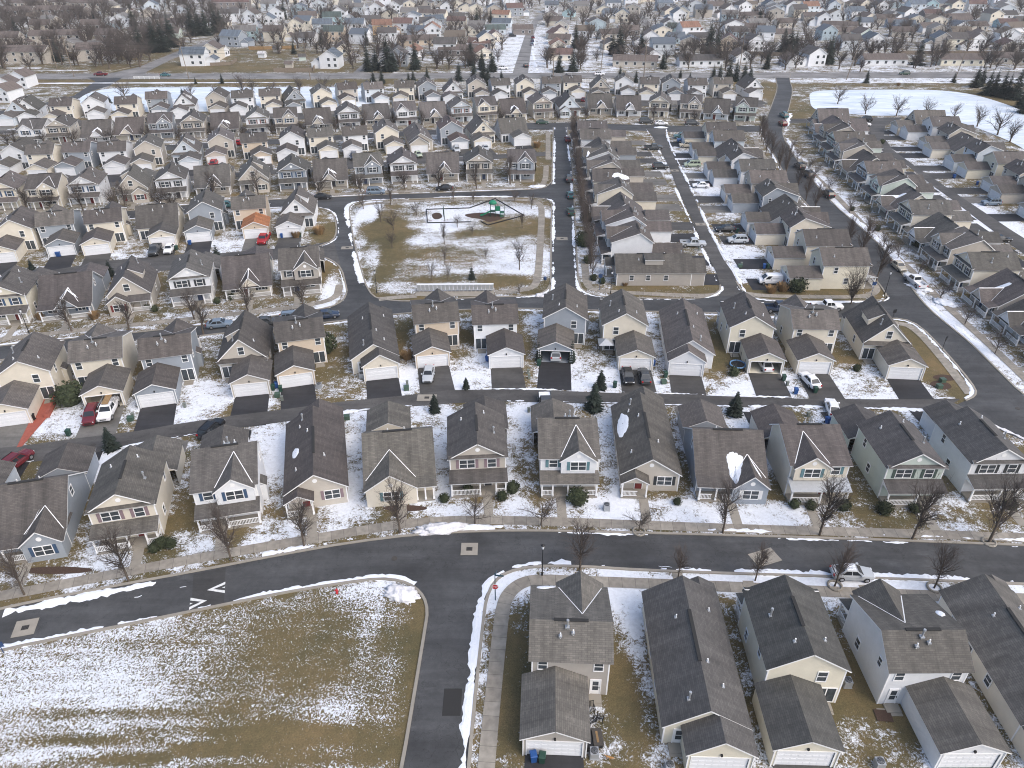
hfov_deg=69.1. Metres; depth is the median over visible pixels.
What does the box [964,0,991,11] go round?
house
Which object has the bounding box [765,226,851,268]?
house
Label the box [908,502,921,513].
shrub
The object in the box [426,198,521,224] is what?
play area edging
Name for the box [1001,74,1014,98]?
conifer
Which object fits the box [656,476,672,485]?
window
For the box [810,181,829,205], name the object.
bare tree
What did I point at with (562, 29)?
house
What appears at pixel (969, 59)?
house
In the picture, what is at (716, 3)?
house
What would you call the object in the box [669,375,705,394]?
driveway
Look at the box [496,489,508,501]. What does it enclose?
shrub
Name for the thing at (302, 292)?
bare tree
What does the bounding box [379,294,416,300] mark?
pavement
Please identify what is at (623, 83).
house
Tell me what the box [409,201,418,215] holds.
bare tree
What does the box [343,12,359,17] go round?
house
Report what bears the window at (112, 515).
in the house at (132, 484)
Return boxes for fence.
[133,76,159,78]
[210,57,236,65]
[248,45,295,49]
[273,65,314,71]
[510,79,684,81]
[721,51,782,55]
[898,51,1014,54]
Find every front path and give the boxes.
[4,325,18,336]
[12,562,32,588]
[60,320,70,329]
[125,314,134,323]
[130,548,143,565]
[214,530,226,550]
[247,299,252,308]
[294,297,300,304]
[307,515,316,534]
[398,504,406,519]
[483,496,493,515]
[556,498,566,517]
[639,498,651,520]
[672,572,682,578]
[726,502,741,523]
[804,505,823,526]
[836,188,853,189]
[859,213,877,214]
[906,262,921,263]
[919,507,940,529]
[983,334,1002,336]
[1000,502,1023,525]
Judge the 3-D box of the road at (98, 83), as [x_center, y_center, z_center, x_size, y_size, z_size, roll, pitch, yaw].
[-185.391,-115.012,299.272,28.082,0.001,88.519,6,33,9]
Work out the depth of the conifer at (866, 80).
324.58 m
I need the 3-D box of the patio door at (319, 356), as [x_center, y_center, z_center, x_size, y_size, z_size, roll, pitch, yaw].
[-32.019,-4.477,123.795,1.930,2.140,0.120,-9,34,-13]
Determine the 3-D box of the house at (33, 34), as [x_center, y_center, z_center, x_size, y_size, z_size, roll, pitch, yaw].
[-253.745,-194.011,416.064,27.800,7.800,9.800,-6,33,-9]
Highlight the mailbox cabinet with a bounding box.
[429,283,432,291]
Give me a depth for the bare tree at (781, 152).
212.39 m
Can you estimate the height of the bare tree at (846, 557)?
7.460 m
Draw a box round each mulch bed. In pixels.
[18,566,91,573]
[383,505,426,510]
[930,381,951,388]
[933,375,953,380]
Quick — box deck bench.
[43,396,55,417]
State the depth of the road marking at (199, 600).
81.55 m
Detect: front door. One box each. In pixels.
[14,314,22,319]
[197,295,203,300]
[634,483,642,488]
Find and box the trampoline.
[728,352,745,370]
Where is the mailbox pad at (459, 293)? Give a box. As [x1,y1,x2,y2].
[416,290,493,295]
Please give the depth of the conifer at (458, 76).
326.45 m
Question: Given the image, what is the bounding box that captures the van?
[757,273,783,284]
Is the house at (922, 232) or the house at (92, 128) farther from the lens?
the house at (92, 128)
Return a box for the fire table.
[590,728,603,747]
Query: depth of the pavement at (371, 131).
254.32 m
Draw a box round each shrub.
[33,312,44,320]
[49,380,82,407]
[88,310,99,319]
[147,542,159,553]
[150,304,158,311]
[151,534,168,549]
[163,536,176,549]
[213,297,221,303]
[227,293,235,300]
[288,231,299,237]
[311,224,325,234]
[324,331,336,353]
[399,348,412,360]
[438,492,449,502]
[461,484,472,494]
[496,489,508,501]
[504,479,520,494]
[532,141,540,147]
[565,485,589,507]
[574,230,594,246]
[582,254,589,263]
[590,274,597,280]
[598,277,605,283]
[672,496,682,505]
[727,365,740,376]
[765,284,776,293]
[776,281,791,291]
[786,276,809,292]
[788,498,800,508]
[805,498,818,510]
[838,498,851,511]
[852,363,862,371]
[875,499,895,515]
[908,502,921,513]
[912,241,921,247]
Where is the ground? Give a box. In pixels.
[0,0,1023,767]
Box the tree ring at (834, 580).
[827,579,842,591]
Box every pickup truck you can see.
[96,394,119,421]
[147,243,161,255]
[256,232,270,244]
[538,390,550,402]
[644,143,662,149]
[673,132,681,138]
[679,237,705,247]
[764,300,782,312]
[810,299,843,311]
[903,273,928,287]
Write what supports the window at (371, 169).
in the house at (369, 164)
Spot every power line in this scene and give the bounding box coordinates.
[4,42,1001,60]
[21,39,1020,56]
[22,35,1020,52]
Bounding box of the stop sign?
[492,570,503,599]
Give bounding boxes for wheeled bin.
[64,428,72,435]
[270,383,275,390]
[529,749,537,762]
[538,750,545,763]
[781,374,786,380]
[793,387,798,393]
[812,386,818,392]
[824,416,830,423]
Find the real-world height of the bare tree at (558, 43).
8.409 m
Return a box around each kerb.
[0,291,347,345]
[0,308,841,360]
[0,529,1023,609]
[0,577,428,767]
[82,182,550,215]
[130,207,336,245]
[325,257,347,291]
[349,197,550,283]
[365,283,550,301]
[467,564,1023,767]
[549,201,551,290]
[551,127,553,184]
[567,127,578,278]
[577,279,720,298]
[736,281,888,300]
[765,77,886,300]
[782,74,1023,394]
[893,318,976,400]
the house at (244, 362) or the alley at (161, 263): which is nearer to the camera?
the house at (244, 362)
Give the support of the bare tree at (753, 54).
on the ground
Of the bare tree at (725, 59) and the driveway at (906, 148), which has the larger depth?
the bare tree at (725, 59)
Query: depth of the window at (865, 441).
99.41 m
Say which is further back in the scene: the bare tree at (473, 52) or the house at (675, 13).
the house at (675, 13)
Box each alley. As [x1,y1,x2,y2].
[0,103,765,133]
[0,390,959,462]
[53,241,340,276]
[109,152,551,186]
[647,128,741,295]
[789,117,1023,253]
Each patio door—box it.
[21,162,28,169]
[24,240,36,249]
[39,386,54,398]
[77,376,86,385]
[84,161,91,167]
[114,232,125,241]
[132,111,138,116]
[140,230,148,239]
[155,157,162,164]
[180,368,195,380]
[214,221,223,230]
[221,366,231,377]
[227,150,234,156]
[236,220,242,229]
[244,152,249,158]
[298,147,304,154]
[304,218,313,226]
[311,146,317,153]
[314,351,325,362]
[362,143,367,150]
[377,142,383,148]
[442,138,447,144]
[448,334,457,345]
[475,338,486,348]
[503,135,507,141]
[517,91,521,96]
[574,333,583,343]
[604,339,614,349]
[728,341,740,352]
[783,236,787,245]
[822,687,837,701]
[825,343,833,351]
[861,348,875,358]
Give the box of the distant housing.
[9,0,1023,54]
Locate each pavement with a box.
[0,284,342,340]
[0,516,1023,600]
[81,166,548,213]
[133,121,565,145]
[356,198,544,293]
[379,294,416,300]
[477,574,1023,767]
[546,120,759,123]
[546,132,550,159]
[581,259,718,296]
[747,139,879,298]
[788,139,1023,380]
[895,321,969,393]
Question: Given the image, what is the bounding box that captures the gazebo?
[597,338,613,355]
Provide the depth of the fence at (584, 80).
326.28 m
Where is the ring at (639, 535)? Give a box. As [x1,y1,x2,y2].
[632,526,645,536]
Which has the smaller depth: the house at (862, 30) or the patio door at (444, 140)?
the patio door at (444, 140)
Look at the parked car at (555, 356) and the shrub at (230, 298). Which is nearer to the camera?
the parked car at (555, 356)
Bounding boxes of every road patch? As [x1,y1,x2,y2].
[191,567,225,612]
[442,688,461,715]
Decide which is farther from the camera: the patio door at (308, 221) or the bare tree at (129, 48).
the bare tree at (129, 48)
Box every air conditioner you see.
[316,382,322,388]
[359,372,363,378]
[589,746,598,759]
[603,502,609,510]
[663,760,674,767]
[842,676,853,688]
[872,757,886,767]
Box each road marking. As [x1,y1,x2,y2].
[189,598,206,609]
[208,582,224,592]
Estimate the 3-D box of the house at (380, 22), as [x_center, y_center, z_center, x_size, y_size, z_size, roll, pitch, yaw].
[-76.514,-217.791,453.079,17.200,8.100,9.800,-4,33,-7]
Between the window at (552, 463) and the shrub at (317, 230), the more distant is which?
the shrub at (317, 230)
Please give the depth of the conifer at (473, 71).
327.22 m
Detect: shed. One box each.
[257,51,266,57]
[272,46,280,51]
[284,61,293,67]
[298,53,305,60]
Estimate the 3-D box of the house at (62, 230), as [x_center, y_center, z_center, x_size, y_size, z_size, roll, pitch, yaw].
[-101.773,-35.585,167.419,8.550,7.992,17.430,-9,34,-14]
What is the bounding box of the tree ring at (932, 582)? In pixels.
[926,581,942,592]
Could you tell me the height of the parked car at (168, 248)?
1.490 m
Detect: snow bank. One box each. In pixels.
[0,307,323,344]
[0,574,415,652]
[2,581,155,616]
[26,400,923,461]
[39,82,1002,83]
[130,207,338,244]
[134,187,539,209]
[135,309,776,344]
[262,525,502,556]
[325,258,345,291]
[344,196,552,282]
[347,388,951,399]
[456,289,548,299]
[459,559,570,767]
[531,39,537,69]
[551,202,555,289]
[552,127,555,183]
[558,532,1017,546]
[566,130,580,290]
[575,280,723,299]
[602,565,1013,582]
[647,131,716,280]
[666,129,746,292]
[708,528,1023,541]
[739,289,888,302]
[768,148,883,298]
[784,113,915,288]
[811,579,935,581]
[875,234,998,360]
[893,319,974,398]
[996,425,1023,438]
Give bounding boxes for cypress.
[535,342,542,361]
[567,341,575,363]
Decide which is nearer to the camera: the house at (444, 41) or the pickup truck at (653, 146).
the pickup truck at (653, 146)
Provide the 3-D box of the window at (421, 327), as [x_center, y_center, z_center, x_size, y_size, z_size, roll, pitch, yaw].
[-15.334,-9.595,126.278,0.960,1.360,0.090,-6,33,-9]
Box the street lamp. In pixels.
[541,544,544,575]
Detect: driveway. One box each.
[0,126,12,130]
[0,262,16,274]
[0,423,27,447]
[17,462,29,476]
[44,255,75,269]
[75,405,124,438]
[81,253,110,264]
[96,451,102,460]
[107,174,120,181]
[134,403,176,430]
[148,246,174,256]
[183,440,187,451]
[185,241,211,252]
[230,394,268,426]
[242,238,267,250]
[275,237,301,248]
[281,384,316,409]
[347,158,352,164]
[366,378,401,398]
[417,152,425,159]
[418,365,454,392]
[452,149,468,156]
[491,367,525,389]
[515,145,536,151]
[524,754,583,767]
[537,362,571,390]
[619,370,656,393]
[631,140,645,144]
[636,152,652,155]
[636,158,656,162]
[641,100,648,103]
[643,179,667,184]
[644,171,662,176]
[655,204,682,210]
[656,194,677,200]
[668,142,678,146]
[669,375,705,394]
[670,233,694,241]
[671,222,696,229]
[672,153,691,157]
[676,160,688,164]
[682,173,706,178]
[687,181,712,186]
[692,256,712,265]
[694,196,723,202]
[699,205,730,212]
[704,274,719,284]
[711,224,745,231]
[719,236,753,244]
[733,259,771,268]
[744,412,750,423]
[746,279,777,289]
[748,373,791,397]
[772,764,831,767]
[797,373,844,398]
[868,131,894,134]
[884,136,904,139]
[887,379,932,398]
[891,147,921,150]
[898,153,928,157]
[909,410,922,421]
[915,165,950,170]
[926,173,963,178]
[932,195,944,198]
[943,766,992,767]
[949,188,987,193]
[961,196,988,202]
[969,223,987,230]
[988,214,1023,221]
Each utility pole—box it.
[60,37,73,75]
[177,43,188,78]
[301,41,310,79]
[643,43,649,76]
[846,38,861,79]
[956,37,973,74]
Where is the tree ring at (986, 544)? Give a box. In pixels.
[981,536,996,546]
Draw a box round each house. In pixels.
[0,6,35,18]
[0,31,32,44]
[0,45,55,63]
[0,74,22,88]
[0,80,23,102]
[0,95,27,125]
[0,136,38,176]
[0,170,27,211]
[0,205,41,262]
[0,265,58,326]
[0,331,72,426]
[0,442,99,565]
[0,460,20,483]
[7,0,49,5]
[10,67,38,87]
[16,115,51,142]
[17,94,48,122]
[21,5,61,17]
[24,139,63,173]
[24,169,73,210]
[27,29,86,44]
[28,19,63,29]
[34,204,86,256]
[36,262,110,322]
[41,95,83,120]
[44,113,80,143]
[49,0,69,4]
[52,137,100,175]
[60,5,90,18]
[66,166,111,207]
[67,323,137,405]
[69,0,109,8]
[74,42,115,60]
[79,19,113,32]
[79,119,115,141]
[79,201,132,255]
[81,91,111,119]
[84,435,185,554]
[94,28,129,44]
[96,0,119,13]
[97,137,134,174]
[105,255,160,316]
[109,93,145,121]
[112,116,148,141]
[115,163,157,203]
[127,26,146,36]
[129,133,167,169]
[132,318,203,408]
[135,202,185,246]
[138,0,159,11]
[145,89,173,112]
[147,110,177,139]
[153,161,191,201]
[160,18,183,27]
[161,27,183,37]
[166,249,221,308]
[170,89,198,118]
[171,132,203,169]
[178,47,219,65]
[179,109,209,138]
[183,189,229,242]
[189,424,269,533]
[193,162,234,195]
[202,40,224,59]
[203,45,229,56]
[204,86,232,112]
[205,126,236,164]
[210,111,242,136]
[211,0,251,8]
[216,310,274,397]
[218,29,254,46]
[220,245,273,301]
[229,87,256,115]
[230,189,270,238]
[234,25,263,40]
[237,8,261,22]
[238,155,270,192]
[239,129,272,163]
[245,105,273,134]
[253,12,277,27]
[258,86,282,112]
[262,25,293,41]
[269,5,287,19]
[273,104,297,134]
[273,303,328,387]
[274,186,317,237]
[276,124,306,161]
[277,153,311,192]
[278,242,324,297]
[281,85,305,112]
[283,398,348,519]
[286,16,305,32]
[293,32,318,42]
[297,11,320,17]
[303,107,332,127]
[306,124,338,158]
[309,83,337,110]
[310,47,343,68]
[311,18,336,32]
[312,157,348,190]
[322,11,345,23]
[322,25,349,41]
[333,5,347,18]
[334,40,351,54]
[334,80,358,104]
[334,101,360,129]
[341,123,368,157]
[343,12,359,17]
[344,18,372,32]
[347,302,400,381]
[352,149,383,186]
[360,80,389,104]
[361,401,436,507]
[362,103,389,127]
[364,1,384,14]
[371,19,400,34]
[372,118,404,153]
[379,45,408,66]
[385,0,401,12]
[386,147,417,184]
[390,98,417,127]
[392,17,417,32]
[392,78,414,100]
[397,34,436,45]
[403,122,433,152]
[405,43,423,56]
[406,25,425,34]
[410,288,459,368]
[415,76,440,101]
[418,9,447,17]
[418,21,440,36]
[418,101,446,125]
[424,14,443,23]
[426,150,459,182]
[433,37,457,54]
[435,0,451,11]
[435,115,469,149]
[438,44,477,55]
[442,77,462,103]
[445,96,472,123]
[446,16,467,25]
[447,395,508,497]
[463,145,492,182]
[465,74,489,97]
[465,114,495,148]
[467,37,490,48]
[471,290,524,368]
[472,93,498,121]
[473,30,494,47]
[474,44,492,58]
[484,24,505,34]
[487,76,510,100]
[489,29,502,41]
[491,10,510,17]
[491,18,512,27]
[493,117,531,145]
[497,98,527,120]
[504,3,529,15]
[507,145,536,181]
[511,24,533,34]
[513,74,537,100]
[519,571,613,757]
[526,92,553,119]
[530,398,600,497]
[537,283,589,362]
[540,75,561,99]
[543,10,557,19]
[544,16,563,25]
[546,27,564,37]
[548,33,571,44]
[548,37,566,47]
[549,48,572,60]
[550,91,580,117]
[554,18,569,28]
[554,24,569,33]
[561,73,585,98]
[562,7,575,16]
[570,120,626,145]
[572,128,631,153]
[575,137,636,159]
[579,144,640,169]
[582,154,644,181]
[584,93,612,115]
[584,168,653,198]
[586,177,656,210]
[589,74,610,92]
[590,192,669,225]
[593,204,672,245]
[596,28,620,39]
[598,220,683,264]
[598,289,655,370]
[599,18,609,27]
[604,250,706,285]
[610,7,628,22]
[611,386,682,498]
[612,54,658,67]
[614,72,635,94]
[614,95,641,117]
[617,25,639,35]
[632,28,659,45]
[637,46,661,59]
[638,75,659,99]
[641,575,758,767]
[648,91,672,118]
[654,0,678,10]
[659,5,673,14]
[659,74,683,99]
[659,298,715,376]
[663,7,686,21]
[667,22,677,31]
[675,54,723,66]
[676,21,707,33]
[677,93,702,119]
[677,398,770,503]
[680,121,736,142]
[682,76,707,97]
[688,129,748,157]
[694,138,758,164]
[703,98,730,121]
[703,145,763,178]
[706,1,723,13]
[707,75,737,99]
[709,158,775,186]
[712,32,737,50]
[713,3,736,17]
[716,291,786,373]
[720,169,788,202]
[726,178,804,212]
[728,47,750,62]
[732,94,758,122]
[734,18,746,22]
[734,74,763,99]
[734,574,851,767]
[737,32,765,51]
[738,11,763,19]
[740,194,820,232]
[744,23,765,32]
[746,18,768,24]
[748,206,831,245]
[749,403,853,504]
[756,0,777,11]
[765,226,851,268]
[772,18,795,27]
[773,294,840,374]
[774,28,793,38]
[778,52,804,66]
[780,245,877,289]
[781,0,797,12]
[798,45,826,65]
[800,1,824,11]
[800,12,819,20]
[806,108,867,131]
[807,10,832,25]
[808,114,869,140]
[812,120,876,148]
[818,131,882,158]
[820,20,858,26]
[823,0,840,11]
[824,137,894,168]
[830,403,948,507]
[834,149,907,180]
[835,26,857,34]
[836,579,1012,767]
[840,295,928,380]
[844,6,866,19]
[846,160,925,191]
[850,0,870,7]
[851,26,871,34]
[856,11,874,16]
[857,53,908,65]
[859,168,935,204]
[860,31,885,49]
[866,0,888,12]
[871,183,961,219]
[873,14,895,23]
[882,10,897,13]
[884,18,905,27]
[886,199,973,234]
[888,26,914,36]
[889,109,945,134]
[892,19,916,26]
[895,6,916,17]
[899,116,961,139]
[901,212,1002,253]
[905,0,929,11]
[915,22,934,32]
[917,121,978,148]
[919,9,941,16]
[919,226,1013,271]
[919,400,1023,502]
[920,30,951,48]
[921,131,990,157]
[926,0,939,6]
[934,53,985,65]
[938,251,1023,293]
[938,574,1023,761]
[939,13,971,17]
[940,0,964,11]
[942,138,1006,170]
[946,32,968,49]
[948,16,972,21]
[955,150,1023,178]
[957,31,986,49]
[960,268,1023,319]
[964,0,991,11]
[967,21,989,30]
[973,28,991,40]
[979,159,1023,191]
[986,51,1023,64]
[987,176,1023,203]
[989,299,1023,346]
[992,18,1018,27]
[994,37,1018,50]
[1001,10,1018,17]
[1015,202,1023,217]
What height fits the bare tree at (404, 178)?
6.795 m
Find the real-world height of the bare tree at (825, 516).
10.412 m
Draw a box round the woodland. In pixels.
[0,0,1023,54]
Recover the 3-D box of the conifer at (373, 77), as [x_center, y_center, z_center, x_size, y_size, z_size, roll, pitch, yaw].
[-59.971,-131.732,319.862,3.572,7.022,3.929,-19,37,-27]
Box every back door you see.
[357,362,362,371]
[589,679,601,693]
[671,728,681,742]
[884,689,901,702]
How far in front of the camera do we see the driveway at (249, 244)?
168.56 m
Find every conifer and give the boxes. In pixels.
[11,18,18,30]
[27,259,35,270]
[51,39,64,61]
[101,427,122,454]
[105,260,114,276]
[127,4,137,25]
[133,27,144,52]
[145,17,162,53]
[155,20,171,52]
[163,13,184,47]
[184,3,198,36]
[193,8,202,35]
[198,7,214,35]
[208,5,218,33]
[213,245,222,256]
[216,7,225,32]
[281,3,288,19]
[290,42,296,54]
[362,45,374,71]
[363,30,369,45]
[370,71,375,80]
[371,46,380,70]
[378,35,398,71]
[378,68,385,84]
[389,50,400,71]
[409,41,421,70]
[410,70,415,83]
[423,67,429,77]
[429,393,440,414]
[454,63,462,82]
[462,378,469,390]
[466,41,475,65]
[467,266,475,280]
[470,61,477,76]
[474,8,479,19]
[476,48,485,70]
[478,58,487,85]
[484,65,491,85]
[486,49,498,72]
[552,52,565,72]
[566,48,578,71]
[570,21,580,47]
[583,382,604,414]
[596,370,606,391]
[607,30,615,54]
[614,21,626,53]
[633,71,637,82]
[635,29,645,54]
[658,52,667,69]
[701,20,717,53]
[708,63,716,80]
[714,29,721,53]
[717,64,722,76]
[723,58,733,77]
[724,392,743,418]
[732,60,740,81]
[739,62,749,78]
[762,51,770,69]
[775,28,788,51]
[782,28,795,52]
[793,30,800,54]
[825,34,835,64]
[863,72,869,82]
[908,40,925,65]
[950,71,956,82]
[968,64,982,87]
[977,69,994,96]
[979,64,987,86]
[989,68,1002,95]
[993,70,1009,97]
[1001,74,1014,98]
[1004,70,1023,100]
[1015,92,1023,107]
[1016,99,1023,113]
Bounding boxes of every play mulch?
[432,213,441,218]
[465,213,503,221]
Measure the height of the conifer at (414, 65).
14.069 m
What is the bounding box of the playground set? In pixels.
[480,200,504,216]
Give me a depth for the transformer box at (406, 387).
117.18 m
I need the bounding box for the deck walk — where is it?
[17,399,48,446]
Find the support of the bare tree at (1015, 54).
on the ground
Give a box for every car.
[1,448,34,469]
[80,402,100,425]
[93,71,107,75]
[159,72,170,76]
[163,243,174,253]
[196,418,225,438]
[205,318,232,329]
[208,159,217,163]
[224,200,230,206]
[258,315,274,324]
[279,309,294,316]
[314,193,331,199]
[319,309,339,318]
[414,150,422,156]
[421,364,434,382]
[436,184,452,190]
[453,144,460,152]
[482,144,488,150]
[498,65,507,69]
[536,119,548,123]
[549,351,561,360]
[564,136,570,141]
[565,174,572,181]
[566,191,574,198]
[566,207,574,215]
[594,71,604,75]
[621,366,635,384]
[637,367,651,383]
[652,162,668,169]
[654,120,667,124]
[679,141,692,147]
[692,181,709,187]
[715,224,735,232]
[727,234,748,243]
[757,362,773,371]
[778,120,787,125]
[794,162,805,169]
[799,371,822,388]
[821,189,835,197]
[823,398,839,416]
[829,562,874,582]
[859,115,872,121]
[890,260,907,271]
[899,70,910,74]
[981,197,1002,205]
[1000,234,1012,242]
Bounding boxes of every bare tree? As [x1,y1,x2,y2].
[0,39,6,67]
[0,39,11,68]
[0,130,9,144]
[0,539,35,594]
[1,36,18,48]
[3,33,19,44]
[7,129,16,140]
[11,35,31,44]
[13,188,29,207]
[17,50,37,69]
[29,40,49,63]
[35,188,54,207]
[36,131,46,141]
[45,38,64,52]
[46,40,69,64]
[49,294,72,331]
[60,44,82,65]
[61,126,80,140]
[64,43,84,65]
[66,179,84,210]
[86,41,111,65]
[86,51,101,66]
[86,520,142,581]
[91,24,112,41]
[93,37,114,61]
[96,44,115,68]
[98,184,122,202]
[100,127,114,139]
[105,33,129,60]
[105,41,122,63]
[106,38,127,62]
[110,77,130,95]
[111,181,129,210]
[111,299,134,329]
[113,43,130,63]
[120,42,147,66]
[121,51,133,66]
[122,41,136,59]
[135,39,156,60]
[138,124,154,135]
[142,185,170,202]
[156,188,182,202]
[167,32,188,49]
[172,124,185,139]
[176,286,195,318]
[183,81,194,93]
[187,300,209,334]
[195,496,242,560]
[202,124,214,133]
[202,171,217,192]
[231,74,246,89]
[232,278,255,311]
[237,123,247,132]
[246,169,260,194]
[247,75,261,88]
[263,120,278,134]
[276,491,320,545]
[289,277,307,303]
[293,76,303,92]
[296,120,309,129]
[305,174,327,192]
[317,76,331,87]
[332,117,340,131]
[336,35,354,57]
[342,49,355,68]
[346,45,362,62]
[347,169,365,191]
[355,188,367,208]
[358,108,367,124]
[365,36,384,54]
[370,199,383,220]
[374,474,418,533]
[381,206,397,229]
[386,230,395,247]
[387,112,398,123]
[387,184,395,204]
[388,40,402,50]
[390,47,410,68]
[391,168,410,189]
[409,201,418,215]
[418,109,425,124]
[420,50,428,60]
[426,261,437,280]
[428,46,446,68]
[430,166,446,185]
[439,221,447,244]
[441,246,448,263]
[442,49,456,68]
[443,262,451,276]
[444,45,452,55]
[450,184,457,201]
[453,214,460,226]
[454,49,475,67]
[460,480,499,523]
[462,48,474,66]
[465,50,480,65]
[468,162,480,188]
[492,46,502,61]
[494,108,506,117]
[501,155,515,183]
[508,188,521,200]
[511,240,526,269]
[519,488,561,525]
[529,193,536,208]
[538,43,556,67]
[548,46,557,63]
[552,109,562,120]
[555,41,564,47]
[559,513,596,570]
[567,120,576,131]
[570,135,579,152]
[570,137,579,155]
[571,142,583,154]
[572,48,588,63]
[572,52,587,68]
[573,165,588,186]
[573,177,588,200]
[574,35,590,52]
[574,37,585,53]
[574,157,583,172]
[574,178,587,207]
[575,49,583,67]
[575,161,584,180]
[575,170,585,186]
[575,188,589,210]
[576,41,590,54]
[577,174,587,190]
[578,225,599,250]
[579,193,594,213]
[579,200,590,223]
[579,204,593,225]
[579,214,591,230]
[581,219,599,237]
[582,104,592,119]
[582,231,602,254]
[584,236,600,268]
[585,247,600,273]
[591,48,601,60]
[613,43,631,53]
[621,503,657,530]
[626,36,643,53]
[630,44,645,54]
[650,104,658,119]
[663,46,672,59]
[671,44,686,59]
[671,545,694,576]
[677,38,690,52]
[680,46,695,56]
[681,50,694,68]
[683,35,703,53]
[684,35,699,53]
[689,108,699,119]
[696,34,715,53]
[696,45,713,53]
[710,43,734,58]
[711,475,746,533]
[718,47,739,70]
[721,35,736,52]
[729,38,739,49]
[737,38,753,50]
[737,38,756,50]
[740,44,761,68]
[746,541,772,580]
[756,116,769,140]
[757,48,767,63]
[758,38,776,57]
[758,111,768,134]
[760,123,771,145]
[762,44,776,56]
[762,51,775,62]
[762,127,774,153]
[765,40,783,50]
[765,130,781,157]
[773,44,802,70]
[774,139,787,169]
[780,30,796,51]
[781,142,798,171]
[787,47,807,68]
[794,145,803,160]
[794,161,810,184]
[795,40,812,50]
[796,34,813,48]
[800,171,817,200]
[803,155,816,168]
[807,158,824,174]
[807,468,860,535]
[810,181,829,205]
[821,40,838,53]
[823,534,865,586]
[827,175,839,188]
[833,46,850,68]
[834,83,850,103]
[842,259,878,303]
[843,35,868,59]
[845,194,857,212]
[845,213,860,239]
[849,46,866,65]
[852,212,883,246]
[858,95,876,113]
[859,57,870,71]
[862,38,884,50]
[865,37,886,52]
[874,234,902,280]
[876,38,889,52]
[880,228,891,246]
[883,36,898,52]
[885,40,906,52]
[888,36,905,52]
[893,96,912,115]
[894,237,911,256]
[904,472,954,539]
[909,49,925,67]
[909,257,931,273]
[912,52,929,68]
[921,535,965,588]
[923,97,941,109]
[930,47,943,66]
[930,275,958,298]
[932,44,951,65]
[942,39,954,50]
[950,103,962,115]
[959,300,980,323]
[973,105,989,126]
[975,468,1023,541]
[977,40,991,52]
[978,48,995,67]
[981,323,1013,353]
[984,43,1006,67]
[987,106,1020,134]
[991,38,1007,50]
[992,54,1006,68]
[1005,36,1022,49]
[1005,44,1021,51]
[1007,50,1023,69]
[1007,118,1023,141]
[1010,48,1023,59]
[1015,51,1023,68]
[1018,39,1023,50]
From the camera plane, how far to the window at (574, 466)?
94.82 m
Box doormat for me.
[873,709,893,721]
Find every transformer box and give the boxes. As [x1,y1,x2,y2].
[126,415,133,421]
[274,392,279,397]
[344,414,349,420]
[403,385,408,390]
[660,378,666,384]
[935,383,943,388]
[939,377,946,382]
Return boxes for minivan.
[366,186,384,194]
[639,117,653,123]
[683,159,701,166]
[685,119,699,124]
[779,111,789,117]
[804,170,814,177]
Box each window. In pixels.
[11,297,19,304]
[19,230,25,236]
[31,374,40,382]
[32,544,55,556]
[49,128,56,132]
[69,483,74,496]
[74,363,82,369]
[99,510,121,521]
[111,359,119,365]
[112,304,122,311]
[122,284,130,291]
[133,507,145,516]
[136,194,144,199]
[145,359,152,366]
[160,181,169,187]
[162,502,166,515]
[175,280,188,287]
[181,355,188,362]
[196,279,203,285]
[202,492,213,500]
[225,489,244,500]
[237,347,244,354]
[258,184,265,189]
[281,342,287,349]
[283,172,290,177]
[286,118,292,122]
[286,271,292,276]
[300,270,311,276]
[315,338,320,344]
[324,488,340,499]
[369,167,376,172]
[383,492,399,501]
[395,165,402,170]
[419,324,424,330]
[449,322,454,328]
[459,459,474,468]
[477,325,482,331]
[487,458,495,467]
[508,324,513,330]
[522,163,528,168]
[537,662,547,669]
[549,460,557,467]
[570,462,586,470]
[571,321,576,328]
[593,664,603,671]
[613,327,618,334]
[629,275,633,280]
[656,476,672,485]
[739,329,745,336]
[742,490,759,499]
[743,627,748,642]
[757,646,760,659]
[796,330,802,335]
[803,469,821,477]
[815,671,828,681]
[827,330,834,336]
[830,467,840,474]
[833,267,838,273]
[853,635,860,651]
[862,437,867,447]
[865,461,870,473]
[876,654,882,668]
[885,331,893,338]
[892,674,905,680]
[894,469,913,477]
[899,207,904,214]
[923,469,934,477]
[933,240,938,248]
[940,433,946,444]
[945,457,950,469]
[950,673,962,680]
[955,259,962,269]
[978,464,996,473]
[982,672,992,688]
[1006,464,1018,472]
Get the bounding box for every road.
[0,72,1021,78]
[0,78,120,114]
[0,122,568,158]
[0,289,886,358]
[0,532,1023,767]
[82,183,551,304]
[108,31,258,74]
[351,44,395,74]
[512,29,535,74]
[526,123,765,131]
[531,10,560,28]
[551,130,581,291]
[638,14,650,28]
[764,78,1023,439]
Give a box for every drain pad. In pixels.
[11,617,39,637]
[341,246,352,248]
[417,394,436,400]
[460,543,477,554]
[556,237,567,239]
[695,223,706,225]
[748,547,781,565]
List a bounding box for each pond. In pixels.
[79,87,371,111]
[809,90,1023,148]
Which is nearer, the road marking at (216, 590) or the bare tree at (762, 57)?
the road marking at (216, 590)
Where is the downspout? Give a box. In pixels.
[587,730,593,751]
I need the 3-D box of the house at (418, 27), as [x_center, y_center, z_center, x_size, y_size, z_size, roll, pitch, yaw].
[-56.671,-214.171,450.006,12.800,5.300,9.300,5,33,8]
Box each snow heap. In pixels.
[382,583,420,604]
[411,521,468,535]
[464,524,495,529]
[529,184,545,187]
[534,293,544,296]
[904,283,933,291]
[933,297,958,307]
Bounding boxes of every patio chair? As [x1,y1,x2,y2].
[589,700,595,711]
[590,715,597,725]
[596,712,604,723]
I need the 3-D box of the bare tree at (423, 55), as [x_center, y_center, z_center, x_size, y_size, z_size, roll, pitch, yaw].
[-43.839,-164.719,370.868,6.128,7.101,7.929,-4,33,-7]

